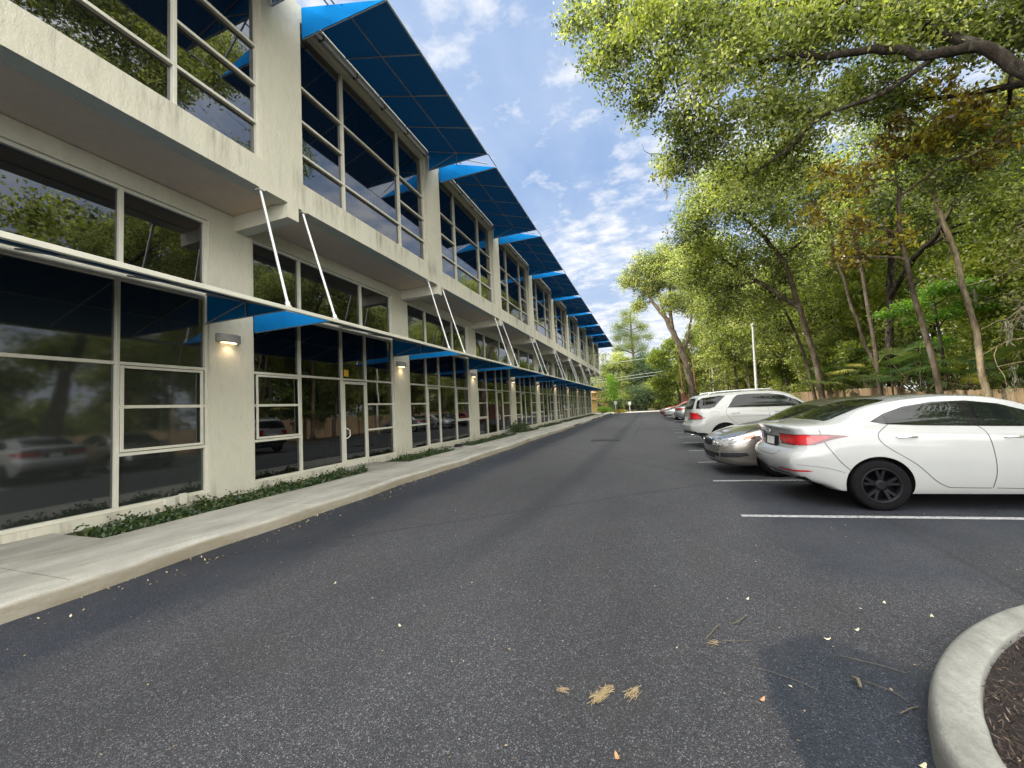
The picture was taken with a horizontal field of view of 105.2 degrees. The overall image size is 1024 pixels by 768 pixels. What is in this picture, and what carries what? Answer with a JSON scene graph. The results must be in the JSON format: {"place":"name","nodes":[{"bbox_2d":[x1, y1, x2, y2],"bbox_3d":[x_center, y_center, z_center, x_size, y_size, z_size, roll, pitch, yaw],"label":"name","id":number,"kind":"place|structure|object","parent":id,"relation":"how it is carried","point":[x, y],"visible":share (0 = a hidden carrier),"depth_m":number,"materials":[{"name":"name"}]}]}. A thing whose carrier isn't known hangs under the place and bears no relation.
{"place":"outdoors","nodes":[
{"label":"outdoors","id":0,"kind":"place"},
{"bbox_2d":[0,413,607,599],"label":"sidewalk","id":1,"kind":"structure","parent":0,"point":[32,563],"depth_m":5.35,"materials":[{"name":"concrete"}]},
{"bbox_2d":[0,412,1023,767],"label":"road","id":2,"kind":"structure","parent":0,"point":[648,510],"depth_m":2.87,"materials":[{"name":"grey asphalt"}]},
{"bbox_2d":[0,413,609,624],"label":"kerb","id":3,"kind":"structure","parent":2,"relation":"on","point":[28,603],"depth_m":4.77,"materials":[{"name":"concrete"}]},
{"bbox_2d":[0,418,1017,758],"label":"leaf litter","id":4,"kind":"object","parent":2,"relation":"on","point":[464,516],"visible":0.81,"depth_m":4.31,"materials":[{"name":"brown plant"}]},
{"bbox_2d":[587,683,613,705],"bbox_3d":[0.488,1.696,2.144,0.204,0.035,0.098,-1,-4,-25],"label":"straw tuft","id":5,"kind":"object","parent":2,"relation":"on","point":[601,693],"visible":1,"depth_m":2.13,"materials":[{"name":"beige plant"}]},
{"bbox_2d":[682,388,804,438],"bbox_3d":[8.267,1.059,12.891,4.910,1.821,2.305,-4,-4,13],"label":"parked car","id":6,"kind":"object","parent":2,"relation":"on","point":[705,414],"visible":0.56,"depth_m":12.35,"materials":[{"name":"white paint"}]},
{"bbox_2d":[703,396,874,476],"bbox_3d":[6.776,1.014,8.180,4.996,1.480,2.203,-4,-4,13],"label":"parked car","id":7,"kind":"object","parent":2,"relation":"on","point":[734,444],"visible":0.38,"depth_m":7.99,"materials":[{"name":"silver metal"}]},
{"bbox_2d":[741,515,1023,519],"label":"parking line","id":8,"kind":"object","parent":2,"relation":"on","point":[933,517],"visible":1,"depth_m":4.88,"materials":[{"name":"paint"}]},
{"bbox_2d":[755,394,1023,510],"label":"parked car","id":9,"kind":"object","parent":2,"relation":"on","point":[887,452],"visible":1,"depth_m":5.15,"materials":[{"name":"white paint"}]},
{"bbox_2d":[927,605,1023,767],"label":"island kerb","id":10,"kind":"structure","parent":2,"relation":"on","point":[959,734],"depth_m":1.87,"materials":[{"name":"concrete"}]},
{"bbox_2d":[983,631,1023,767],"bbox_3d":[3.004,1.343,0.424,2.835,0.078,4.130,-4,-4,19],"label":"mulch","id":11,"kind":"object","parent":10,"relation":"in","point":[1006,755],"visible":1,"depth_m":1.76,"materials":[{"name":"brown wood"}]},
{"bbox_2d":[593,410,659,413],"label":"cross lane","id":12,"kind":"structure","parent":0,"point":[636,411],"depth_m":62.85,"materials":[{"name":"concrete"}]},
{"bbox_2d":[605,373,621,412],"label":"street tree","id":13,"kind":"object","parent":12,"relation":"on","point":[611,381],"visible":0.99,"depth_m":62.09,"materials":[{"name":"green plant"}]},
{"bbox_2d":[295,0,1023,388],"label":"sky","id":14,"kind":"structure","parent":0,"point":[582,181],"materials":[{"name":"blue"}]},
{"bbox_2d":[593,389,926,413],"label":"ground","id":15,"kind":"structure","parent":0,"point":[651,409],"depth_m":76.79,"materials":[{"name":"green plant"}]},
{"bbox_2d":[0,0,599,543],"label":"office building","id":16,"kind":"structure","parent":15,"relation":"on","point":[166,136],"depth_m":7.71,"materials":[{"name":"paint"}]},
{"bbox_2d":[0,137,206,284],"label":"clerestory window","id":17,"kind":"structure","parent":16,"relation":"in","point":[43,198],"depth_m":6.46,"materials":[{"name":"black glass"}]},
{"bbox_2d":[0,249,207,534],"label":"shopfront window","id":18,"kind":"structure","parent":16,"relation":"in","point":[104,377],"depth_m":6.30,"materials":[{"name":"black glass"}]},
{"bbox_2d":[10,0,258,155],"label":"upper window","id":19,"kind":"structure","parent":16,"relation":"in","point":[201,56],"depth_m":6.57,"materials":[{"name":"glass"}]},
{"bbox_2d":[0,187,334,324],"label":"awning","id":20,"kind":"object","parent":16,"relation":"attached to","point":[223,305],"visible":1,"depth_m":6.24,"materials":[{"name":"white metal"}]},
{"bbox_2d":[215,333,240,344],"bbox_3d":[-5.935,-0.948,8.245,0.160,0.182,0.498,-4,-4,19],"label":"wall lamp","id":21,"kind":"object","parent":16,"relation":"attached to","point":[228,338],"visible":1,"depth_m":8.14,"materials":[{"name":"grey metal"}]},
{"bbox_2d":[252,240,391,332],"bbox_3d":[-5.145,-2.486,11.382,0.084,1.468,5.170,-4,-4,19],"label":"clerestory window","id":22,"kind":"structure","parent":16,"relation":"in","point":[354,302],"depth_m":10.72,"materials":[{"name":"black glass"}]},
{"bbox_2d":[253,316,395,482],"bbox_3d":[-5.036,0.338,11.220,0.203,3.930,5.170,-4,-4,19],"label":"shopfront window","id":23,"kind":"structure","parent":16,"relation":"in","point":[298,372],"depth_m":10.40,"materials":[{"name":"black glass"}]},
{"bbox_2d":[343,381,367,466],"bbox_3d":[-4.676,1.176,11.772,0.153,2.490,0.960,-4,-4,19],"label":"door","id":24,"kind":"structure","parent":16,"relation":"in","point":[355,407],"depth_m":11.79,"materials":[{"name":"glass"}]},
{"bbox_2d":[254,211,464,356],"bbox_3d":[-3.812,-2.342,11.391,2.291,2.532,6.157,-4,-4,19],"label":"awning","id":25,"kind":"object","parent":16,"relation":"attached to","point":[404,346],"visible":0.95,"depth_m":8.79,"materials":[{"name":"blue metal"}]},
{"bbox_2d":[300,28,425,260],"bbox_3d":[-4.048,-6.085,11.158,0.359,3.756,5.170,-4,-4,19],"label":"upper window","id":26,"kind":"structure","parent":16,"relation":"in","point":[353,158],"depth_m":10.50,"materials":[{"name":"black glass"}]},
{"bbox_2d":[301,0,495,170],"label":"awning","id":27,"kind":"object","parent":16,"relation":"attached to","point":[374,43],"visible":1,"depth_m":10.17,"materials":[{"name":"blue fabric"}]},
{"bbox_2d":[427,387,441,448],"bbox_3d":[-3.158,1.368,16.111,0.153,2.490,0.960,-4,-4,19],"label":"door","id":28,"kind":"structure","parent":16,"relation":"in","point":[434,410],"depth_m":16.16,"materials":[{"name":"glass"}]},
{"bbox_2d":[407,303,467,352],"bbox_3d":[-3.133,-2.233,17.135,0.084,1.468,5.170,-4,-4,19],"label":"clerestory window","id":29,"kind":"structure","parent":16,"relation":"in","point":[423,325],"depth_m":16.65,"materials":[{"name":"clear glass"}]},
{"bbox_2d":[409,355,471,449],"bbox_3d":[-2.975,0.588,16.956,0.098,3.930,5.170,-4,-4,19],"label":"shopfront window","id":30,"kind":"structure","parent":16,"relation":"in","point":[449,373],"depth_m":17.03,"materials":[{"name":"glass"}]},
{"bbox_2d":[410,288,518,369],"bbox_3d":[-1.801,-2.088,17.144,2.291,2.532,6.157,-4,-4,19],"label":"awning","id":31,"kind":"object","parent":16,"relation":"attached to","point":[476,362],"visible":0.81,"depth_m":16.53,"materials":[{"name":"metal"}]},
{"bbox_2d":[438,176,492,302],"bbox_3d":[-2.036,-5.831,16.911,0.359,3.756,5.170,-4,-4,19],"label":"upper window","id":32,"kind":"structure","parent":16,"relation":"in","point":[465,240],"depth_m":16.62,"materials":[{"name":"glass"}]},
{"bbox_2d":[439,164,540,238],"bbox_3d":[-0.631,-7.791,17.062,2.292,0.782,6.140,-4,-4,19],"label":"awning","id":33,"kind":"object","parent":16,"relation":"attached to","point":[489,193],"visible":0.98,"depth_m":16.33,"materials":[{"name":"blue fabric"}]},
{"bbox_2d":[475,331,508,363],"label":"clerestory window","id":34,"kind":"structure","parent":16,"relation":"in","point":[488,347],"depth_m":22.66,"materials":[{"name":"glass"}]},
{"bbox_2d":[477,369,511,435],"bbox_3d":[-1.013,0.846,22.726,0.203,3.930,5.170,-4,-4,19],"label":"shopfront window","id":35,"kind":"structure","parent":16,"relation":"in","point":[489,382],"depth_m":22.31,"materials":[{"name":"black glass"}]},
{"bbox_2d":[497,391,504,433],"bbox_3d":[-0.652,1.684,23.279,0.153,2.490,0.960,-4,-4,19],"label":"door","id":36,"kind":"structure","parent":16,"relation":"in","point":[499,394],"depth_m":23.35,"materials":[{"name":"glass"}]},
{"bbox_2d":[477,321,548,376],"bbox_3d":[0.211,-1.834,22.897,2.291,2.532,6.157,-4,-4,19],"label":"awning","id":37,"kind":"object","parent":16,"relation":"attached to","point":[517,372],"visible":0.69,"depth_m":24.43,"materials":[{"name":"blue metal"}]},
{"bbox_2d":[498,240,528,325],"bbox_3d":[-0.025,-5.578,22.664,0.359,3.756,5.170,-4,-4,19],"label":"upper window","id":38,"kind":"structure","parent":16,"relation":"in","point":[513,281],"depth_m":22.62,"materials":[{"name":"glass"}]},
{"bbox_2d":[513,346,534,370],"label":"clerestory window","id":39,"kind":"structure","parent":16,"relation":"in","point":[525,359],"depth_m":28.70,"materials":[{"name":"glass"}]},
{"bbox_2d":[515,377,537,425],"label":"shopfront window","id":40,"kind":"structure","parent":16,"relation":"in","point":[527,385],"depth_m":28.91,"materials":[{"name":"black glass"}]},
{"bbox_2d":[499,233,564,275],"bbox_3d":[1.381,-7.537,22.816,2.292,0.782,6.140,-4,-4,19],"label":"awning","id":41,"kind":"object","parent":16,"relation":"attached to","point":[535,253],"visible":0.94,"depth_m":22.48,"materials":[{"name":"blue fabric"}]},
{"bbox_2d":[515,340,566,381],"bbox_3d":[2.223,-1.580,28.650,2.291,2.532,6.157,-4,-4,19],"label":"awning","id":42,"kind":"object","parent":16,"relation":"attached to","point":[539,378],"visible":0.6,"depth_m":30.33,"materials":[{"name":"metal"}]},
{"bbox_2d":[532,279,551,339],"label":"upper window","id":43,"kind":"structure","parent":16,"relation":"in","point":[541,307],"depth_m":28.53,"materials":[{"name":"glass"}]},
{"bbox_2d":[538,356,552,375],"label":"clerestory window","id":44,"kind":"structure","parent":16,"relation":"in","point":[548,364],"depth_m":34.66,"materials":[{"name":"clear glass"}]},
{"bbox_2d":[539,381,554,422],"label":"shopfront window","id":45,"kind":"structure","parent":16,"relation":"in","point":[546,388],"depth_m":34.01,"materials":[{"name":"black glass"}]},
{"bbox_2d":[532,272,579,298],"bbox_3d":[3.393,-7.283,28.569,2.292,0.782,6.140,-4,-4,19],"label":"awning","id":46,"kind":"object","parent":16,"relation":"attached to","point":[560,285],"visible":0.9,"depth_m":28.55,"materials":[{"name":"blue metal"}]},
{"bbox_2d":[553,301,566,349],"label":"upper window","id":47,"kind":"structure","parent":16,"relation":"in","point":[559,314],"depth_m":34.43,"materials":[{"name":"glass"}]},
{"bbox_2d":[556,385,567,419],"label":"shopfront window","id":48,"kind":"structure","parent":16,"relation":"in","point":[561,389],"depth_m":40.52,"materials":[{"name":"glass"}]},
{"bbox_2d":[553,296,589,314],"bbox_3d":[5.404,-7.029,34.322,2.292,0.782,6.140,-4,-4,19],"label":"awning","id":49,"kind":"object","parent":16,"relation":"attached to","point":[574,305],"visible":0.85,"depth_m":34.62,"materials":[{"name":"blue metal"}]},
{"bbox_2d":[568,317,577,355],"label":"upper window","id":50,"kind":"structure","parent":16,"relation":"in","point":[571,324],"depth_m":40.32,"materials":[{"name":"glass"}]},
{"bbox_2d":[568,387,577,416],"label":"shopfront window","id":51,"kind":"structure","parent":16,"relation":"in","point":[572,390],"depth_m":45.69,"materials":[{"name":"black glass"}]},
{"bbox_2d":[568,313,597,326],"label":"awning","id":52,"kind":"object","parent":16,"relation":"attached to","point":[585,319],"visible":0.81,"depth_m":40.80,"materials":[{"name":"blue metal"}]},
{"bbox_2d":[579,328,586,361],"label":"upper window","id":53,"kind":"structure","parent":16,"relation":"in","point":[581,333],"depth_m":46.22,"materials":[{"name":"clear glass"}]},
{"bbox_2d":[579,325,604,335],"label":"awning","id":54,"kind":"object","parent":16,"relation":"attached to","point":[593,329],"visible":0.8,"depth_m":46.78,"materials":[{"name":"blue metal"}]},
{"bbox_2d":[63,413,611,542],"bbox_3d":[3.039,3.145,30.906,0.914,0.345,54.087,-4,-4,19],"label":"ground cover","id":55,"kind":"object","parent":15,"relation":"on","point":[141,521],"visible":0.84,"depth_m":7.13,"materials":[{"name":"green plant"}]},
{"bbox_2d":[506,420,531,432],"bbox_3d":[0.384,2.639,23.836,1.377,0.936,2.090,-4,-4,19],"label":"bed plant","id":56,"kind":"object","parent":55,"relation":"on","point":[516,427],"visible":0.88,"depth_m":23.51,"materials":[{"name":"green plant"}]},
{"bbox_2d":[591,350,638,409],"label":"broadleaf tree","id":57,"kind":"object","parent":15,"relation":"on","point":[619,364],"visible":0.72,"depth_m":72.26,"materials":[{"name":"green plant"}]},
{"bbox_2d":[608,385,654,411],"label":"shrub","id":58,"kind":"object","parent":15,"relation":"on","point":[638,404],"visible":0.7,"depth_m":68.03,"materials":[{"name":"green plant"}]},
{"bbox_2d":[609,306,654,409],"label":"cypress tree","id":59,"kind":"object","parent":15,"relation":"on","point":[624,334],"visible":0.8,"depth_m":81.56,"materials":[{"name":"green plant"}]},
{"bbox_2d":[624,349,675,410],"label":"evergreen tree","id":60,"kind":"object","parent":15,"relation":"on","point":[643,367],"visible":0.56,"depth_m":70.11,"materials":[{"name":"green plant"}]},
{"bbox_2d":[590,362,723,409],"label":"woodland","id":61,"kind":"object","parent":15,"relation":"on","point":[700,390],"visible":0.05,"depth_m":88.23,"materials":[{"name":"plant"}]},
{"bbox_2d":[640,381,678,409],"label":"shrub","id":62,"kind":"object","parent":15,"relation":"on","point":[658,405],"visible":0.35,"depth_m":66.48,"materials":[{"name":"green plant"}]},
{"bbox_2d":[614,240,716,397],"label":"oak tree","id":63,"kind":"object","parent":15,"relation":"on","point":[647,268],"visible":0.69,"depth_m":47.77,"materials":[{"name":"green plant"}]},
{"bbox_2d":[642,336,704,403],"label":"broadleaf tree","id":64,"kind":"object","parent":15,"relation":"on","point":[660,382],"visible":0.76,"depth_m":55.20,"materials":[{"name":"green plant"}]},
{"bbox_2d":[680,322,725,391],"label":"broadleaf tree","id":65,"kind":"object","parent":15,"relation":"on","point":[701,375],"visible":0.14,"depth_m":50.94,"materials":[{"name":"green plant"}]},
{"bbox_2d":[660,229,754,389],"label":"broadleaf tree","id":66,"kind":"object","parent":15,"relation":"on","point":[690,308],"visible":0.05,"depth_m":40.08,"materials":[{"name":"green plant"}]},
{"bbox_2d":[685,279,774,391],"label":"broadleaf tree","id":67,"kind":"object","parent":15,"relation":"on","point":[733,341],"visible":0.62,"depth_m":33.48,"materials":[{"name":"green plant"}]},
{"bbox_2d":[729,354,758,388],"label":"understory tree","id":68,"kind":"object","parent":15,"relation":"on","point":[742,383],"visible":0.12,"depth_m":39.59,"materials":[{"name":"green plant"}]},
{"bbox_2d":[751,323,757,388],"bbox_3d":[16.248,-0.837,26.164,0.406,6.430,0.240,-4,-4,19],"label":"light pole","id":69,"kind":"object","parent":15,"relation":"on","point":[754,362],"visible":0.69,"depth_m":26.15,"materials":[{"name":"white metal"}]},
{"bbox_2d":[737,334,778,389],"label":"understory tree","id":70,"kind":"object","parent":15,"relation":"on","point":[750,366],"visible":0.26,"depth_m":34.45,"materials":[{"name":"green plant"}]},
{"bbox_2d":[659,128,880,398],"bbox_3d":[12.506,-5.089,20.876,8.339,14.636,10.540,-4,-4,19],"label":"oak tree","id":71,"kind":"object","parent":15,"relation":"on","point":[779,265],"visible":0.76,"depth_m":20.30,"materials":[{"name":"green plant"}]},
{"bbox_2d":[750,313,802,390],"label":"understory tree","id":72,"kind":"object","parent":15,"relation":"on","point":[775,372],"visible":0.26,"depth_m":28.62,"materials":[{"name":"green plant"}]},
{"bbox_2d":[727,260,839,391],"bbox_3d":[19.545,-3.579,27.674,5.680,11.741,6.973,0,-4,-36],"label":"broadleaf tree","id":73,"kind":"object","parent":15,"relation":"on","point":[766,351],"visible":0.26,"depth_m":28.20,"materials":[{"name":"green plant"}]},
{"bbox_2d":[550,0,1023,215],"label":"live oak","id":74,"kind":"object","parent":15,"relation":"on","point":[950,32],"visible":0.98,"depth_m":10.66,"materials":[{"name":"green plant"}]},
{"bbox_2d":[760,377,816,397],"bbox_3d":[20.230,0.783,28.506,2.892,3.077,7.721,-4,-4,19],"label":"shrub","id":75,"kind":"object","parent":15,"relation":"on","point":[794,388],"visible":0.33,"depth_m":26.56,"materials":[{"name":"green plant"}]},
{"bbox_2d":[742,245,853,399],"bbox_3d":[16.959,-2.972,22.762,5.131,10.163,6.322,0,-5,-41],"label":"broadleaf tree","id":76,"kind":"object","parent":15,"relation":"on","point":[791,325],"visible":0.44,"depth_m":23.03,"materials":[{"name":"green plant"}]},
{"bbox_2d":[782,301,859,390],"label":"understory tree","id":77,"kind":"object","parent":15,"relation":"on","point":[801,367],"visible":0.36,"depth_m":24.49,"materials":[{"name":"green plant"}]},
{"bbox_2d":[790,386,904,401],"bbox_3d":[20.073,1.494,28.753,0.166,1.680,28.400,-4,-4,19],"label":"board fence","id":78,"kind":"object","parent":15,"relation":"on","point":[873,391],"visible":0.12,"depth_m":18.75,"materials":[{"name":"brown wood"}]},
{"bbox_2d":[824,371,875,396],"bbox_3d":[17.441,0.548,20.113,1.907,2.789,3.908,-4,-4,19],"label":"shrub","id":79,"kind":"object","parent":15,"relation":"on","point":[853,383],"visible":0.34,"depth_m":19.78,"materials":[{"name":"green plant"}]},
{"bbox_2d":[796,359,871,392],"bbox_3d":[17.508,-0.491,20.889,4.219,2.353,3.666,-1,-4,-27],"label":"palmetto","id":80,"kind":"object","parent":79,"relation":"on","point":[823,368],"visible":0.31,"depth_m":21.03,"materials":[{"name":"green plant"}]},
{"bbox_2d":[783,146,940,395],"bbox_3d":[15.392,-4.395,16.515,5.114,12.386,5.396,-2,-4,-19],"label":"broadleaf tree","id":81,"kind":"object","parent":15,"relation":"on","point":[878,212],"visible":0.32,"depth_m":16.24,"materials":[{"name":"green plant"}]},
{"bbox_2d":[801,351,924,391],"bbox_3d":[16.675,-0.404,18.468,3.820,1.971,5.123,-1,-4,-29],"label":"palmetto","id":82,"kind":"object","parent":15,"relation":"on","point":[853,372],"visible":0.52,"depth_m":18.48,"materials":[{"name":"green plant"}]},
{"bbox_2d":[799,268,931,377],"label":"broadleaf tree","id":83,"kind":"object","parent":15,"relation":"on","point":[823,315],"visible":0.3,"depth_m":21.36,"materials":[{"name":"green plant"}]},
{"bbox_2d":[800,169,931,390],"bbox_3d":[20.964,-5.211,22.534,7.045,14.175,5.456,-4,-4,19],"label":"broadleaf tree","id":84,"kind":"object","parent":15,"relation":"on","point":[858,242],"visible":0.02,"depth_m":22.52,"materials":[{"name":"green plant"}]},
{"bbox_2d":[816,253,923,388],"bbox_3d":[17.952,-2.341,19.724,4.099,8.434,4.672,-4,-4,19],"label":"understory tree","id":85,"kind":"object","parent":15,"relation":"on","point":[853,281],"visible":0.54,"depth_m":19.05,"materials":[{"name":"green plant"}]},
{"bbox_2d":[723,64,1023,392],"bbox_3d":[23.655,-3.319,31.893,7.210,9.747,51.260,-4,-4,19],"label":"woodland","id":86,"kind":"object","parent":15,"relation":"on","point":[877,327],"visible":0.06,"depth_m":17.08,"materials":[{"name":"green plant"}]},
{"bbox_2d":[824,347,975,391],"bbox_3d":[16.239,-0.587,16.236,4.473,2.301,4.633,-2,-4,-21],"label":"palmetto","id":87,"kind":"object","parent":15,"relation":"on","point":[862,376],"visible":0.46,"depth_m":16.76,"materials":[{"name":"green plant"}]},
{"bbox_2d":[788,62,1023,393],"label":"broadleaf tree","id":88,"kind":"object","parent":15,"relation":"on","point":[920,141],"visible":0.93,"depth_m":11.59,"materials":[{"name":"green plant"}]},
{"bbox_2d":[855,339,970,391],"bbox_3d":[15.537,-0.661,14.909,4.219,2.353,3.666,-1,-4,-35],"label":"palmetto","id":89,"kind":"object","parent":15,"relation":"on","point":[888,378],"visible":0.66,"depth_m":14.97,"materials":[{"name":"green plant"}]},
{"bbox_2d":[809,97,1023,386],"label":"broadleaf tree","id":90,"kind":"object","parent":15,"relation":"on","point":[892,287],"visible":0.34,"depth_m":17.15,"materials":[{"name":"green plant"}]},
{"bbox_2d":[866,273,1008,389],"bbox_3d":[15.227,-1.027,13.670,4.334,5.334,2.347,-3,-4,1],"label":"maple tree","id":91,"kind":"object","parent":15,"relation":"on","point":[945,287],"visible":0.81,"depth_m":13.65,"materials":[{"name":"green plant"}]},
{"bbox_2d":[871,167,1010,384],"bbox_3d":[21.397,-4.726,18.202,7.317,12.641,6.536,-4,-4,19],"label":"broadleaf tree","id":92,"kind":"object","parent":15,"relation":"on","point":[911,255],"visible":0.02,"depth_m":18.93,"materials":[{"name":"green plant"}]},
{"bbox_2d":[859,123,1023,397],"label":"broadleaf tree","id":93,"kind":"object","parent":15,"relation":"on","point":[948,174],"visible":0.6,"depth_m":11.55,"materials":[{"name":"green plant"}]},
{"bbox_2d":[861,378,1023,395],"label":"undergrowth","id":94,"kind":"object","parent":15,"relation":"on","point":[999,386],"depth_m":10.93,"materials":[{"name":"green plant"}]},
{"bbox_2d":[824,345,926,384],"bbox_3d":[17.243,-0.900,19.044,5.123,1.971,3.820,-1,-4,-30],"label":"palmetto","id":95,"kind":"object","parent":94,"relation":"on","point":[839,377],"visible":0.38,"depth_m":18.89,"materials":[{"name":"green plant"}]},
{"bbox_2d":[886,352,1022,391],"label":"palmetto","id":96,"kind":"object","parent":94,"relation":"on","point":[987,356],"visible":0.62,"depth_m":12.92,"materials":[{"name":"green plant"}]},
{"bbox_2d":[925,337,1023,391],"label":"palmetto","id":97,"kind":"object","parent":94,"relation":"on","point":[1005,373],"visible":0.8,"depth_m":11.30,"materials":[{"name":"green plant"}]},
{"bbox_2d":[894,345,1003,390],"bbox_3d":[17.318,0.084,15.040,3.347,3.097,3.098,-4,-4,19],"label":"shrub","id":98,"kind":"object","parent":15,"relation":"on","point":[950,380],"visible":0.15,"depth_m":15.15,"materials":[{"name":"green plant"}]},
{"bbox_2d":[897,388,1023,403],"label":"board fence","id":99,"kind":"object","parent":15,"relation":"on","point":[1018,394],"visible":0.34,"depth_m":11.06,"materials":[{"name":"brown wood"}]},
{"bbox_2d":[903,198,1023,384],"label":"understory tree","id":100,"kind":"object","parent":15,"relation":"on","point":[980,257],"visible":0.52,"depth_m":13.61,"materials":[{"name":"green plant"}]},
{"bbox_2d":[911,202,1023,391],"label":"broadleaf tree","id":101,"kind":"object","parent":15,"relation":"on","point":[950,329],"visible":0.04,"depth_m":15.49,"materials":[{"name":"green plant"}]},
{"bbox_2d":[969,224,1023,398],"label":"dead tree","id":102,"kind":"object","parent":15,"relation":"on","point":[1012,327],"visible":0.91,"depth_m":10.05,"materials":[{"name":"brown wood"}]},
{"bbox_2d":[970,178,1023,340],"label":"understory tree","id":103,"kind":"object","parent":15,"relation":"on","point":[1017,212],"visible":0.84,"depth_m":11.00,"materials":[{"name":"green plant"}]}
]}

